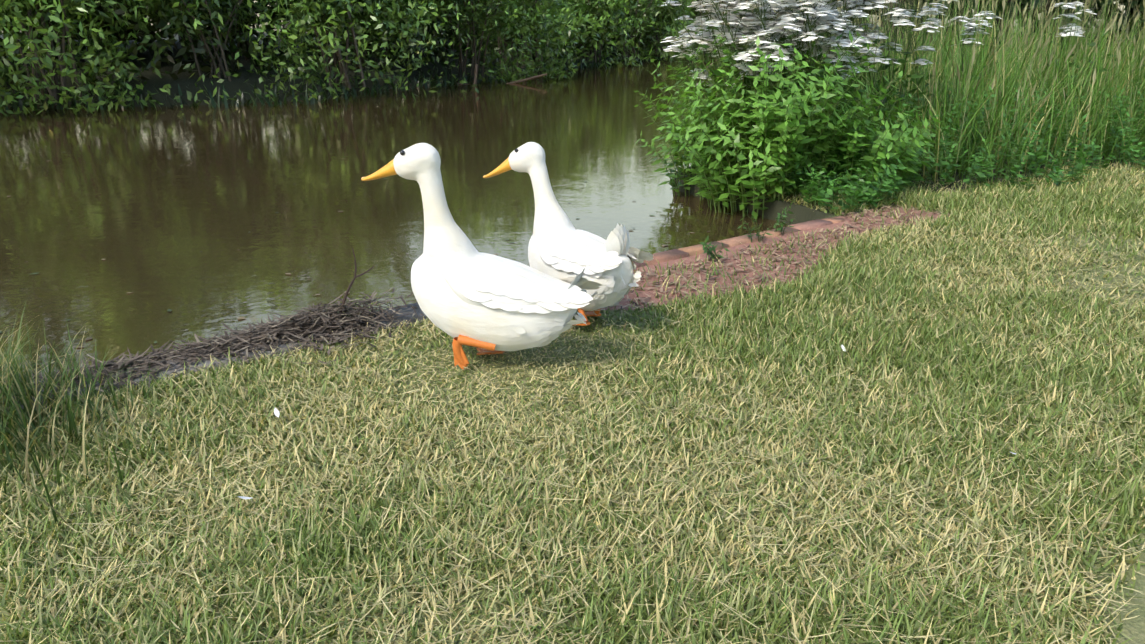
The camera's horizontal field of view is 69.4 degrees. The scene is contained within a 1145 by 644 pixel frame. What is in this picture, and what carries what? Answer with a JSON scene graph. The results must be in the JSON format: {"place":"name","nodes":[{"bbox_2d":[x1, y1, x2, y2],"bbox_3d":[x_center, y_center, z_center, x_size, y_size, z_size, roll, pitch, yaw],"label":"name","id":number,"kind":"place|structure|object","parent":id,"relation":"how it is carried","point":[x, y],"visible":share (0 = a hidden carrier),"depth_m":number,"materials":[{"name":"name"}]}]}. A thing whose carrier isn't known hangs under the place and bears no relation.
{"place":"outdoors","nodes":[
{"label":"outdoors","id":0,"kind":"place"},
{"bbox_2d":[0,40,1026,381],"bbox_3d":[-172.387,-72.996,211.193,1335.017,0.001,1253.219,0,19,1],"label":"pond water","id":1,"kind":"structure","parent":0,"point":[158,212],"depth_m":4.76,"materials":[{"name":"liquid"}]},
{"bbox_2d":[0,134,729,365],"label":"floating pond leaves","id":2,"kind":"object","parent":1,"relation":"on","point":[169,310],"visible":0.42,"depth_m":3.29,"materials":[{"name":"plant"}]},
{"bbox_2d":[456,56,870,83],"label":"driftwood sticks","id":3,"kind":"object","parent":1,"relation":"in","point":[518,81],"visible":0.23,"depth_m":15.58,"materials":[{"name":"brown wood"}]},
{"bbox_2d":[1,0,1128,32],"label":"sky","id":4,"kind":"structure","parent":0,"point":[1121,6],"materials":[{"name":"white"}]},
{"bbox_2d":[0,157,1144,643],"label":"lawn grass","id":5,"kind":"structure","parent":0,"point":[1052,205],"depth_m":1.60,"materials":[{"name":"green plant"}]},
{"bbox_2d":[237,345,1015,498],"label":"feathers","id":6,"kind":"object","parent":5,"relation":"on","point":[276,413],"visible":0.9,"depth_m":1.80,"materials":[{"name":"white"}]},
{"bbox_2d":[0,33,1144,643],"bbox_3d":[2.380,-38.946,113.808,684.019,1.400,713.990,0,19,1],"label":"ground","id":7,"kind":"structure","parent":0,"point":[1134,627],"depth_m":2.11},
{"bbox_2d":[0,298,218,611],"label":"long grass","id":8,"kind":"structure","parent":7,"relation":"on","point":[14,382],"depth_m":1.77,"materials":[{"name":"green plant"}]},
{"bbox_2d":[3,302,427,417],"bbox_3d":[-3.538,0.979,0.367,11.980,0.526,0.185,-14,24,-35],"label":"pile","id":9,"kind":"object","parent":7,"relation":"on","point":[418,310],"visible":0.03,"depth_m":2.13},
{"bbox_2d":[3,248,424,401],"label":"twigs","id":10,"kind":"object","parent":9,"relation":"on","point":[305,325],"visible":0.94,"depth_m":2.23,"materials":[{"name":"brown wood"}]},
{"bbox_2d":[0,0,876,116],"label":"bank bush","id":11,"kind":"object","parent":7,"relation":"on","point":[568,28],"depth_m":12.14,"materials":[{"name":"green plant"}]},
{"bbox_2d":[361,143,601,369],"bbox_3d":[-0.233,-0.166,2.069,0.609,0.548,0.213,4,20,13],"label":"duck","id":12,"kind":"object","parent":7,"relation":"on","point":[465,292],"visible":1,"depth_m":2.02,"materials":[{"name":"white"}]},
{"bbox_2d":[483,142,653,325],"bbox_3d":[-0.006,-0.264,2.388,0.216,0.522,0.548,-15,15,-36],"label":"duck","id":13,"kind":"object","parent":7,"relation":"on","point":[560,246],"visible":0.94,"depth_m":2.33,"materials":[{"name":"white"}]},
{"bbox_2d":[0,160,1144,643],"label":"straw clippings","id":14,"kind":"object","parent":7,"relation":"on","point":[666,476],"visible":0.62,"depth_m":1.55,"materials":[{"name":"beige plant"}]},
{"bbox_2d":[28,0,1143,88],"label":"tree trunks","id":15,"kind":"object","parent":7,"relation":"on","point":[892,4],"depth_m":8.98,"materials":[{"name":"plant"}]},
{"bbox_2d":[150,0,1144,63],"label":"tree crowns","id":16,"kind":"object","parent":15,"relation":"on","point":[1134,3],"visible":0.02,"depth_m":8.50,"materials":[{"name":"green plant"}]},
{"bbox_2d":[631,217,844,267],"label":"kerb bricks","id":17,"kind":"object","parent":7,"relation":"on","point":[668,255],"visible":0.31,"depth_m":3.32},
{"bbox_2d":[634,31,1144,262],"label":"herb","id":18,"kind":"object","parent":7,"relation":"on","point":[797,136],"depth_m":4.27,"materials":[{"name":"green plant"}]},
{"bbox_2d":[658,0,1144,180],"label":"cow parsley","id":19,"kind":"object","parent":7,"relation":"on","point":[790,24],"depth_m":4.57,"materials":[{"name":"white plant"}]},
{"bbox_2d":[618,0,1144,185],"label":"tall grass","id":20,"kind":"structure","parent":0,"point":[1024,70],"depth_m":5.46,"materials":[{"name":"green plant"}]}
]}

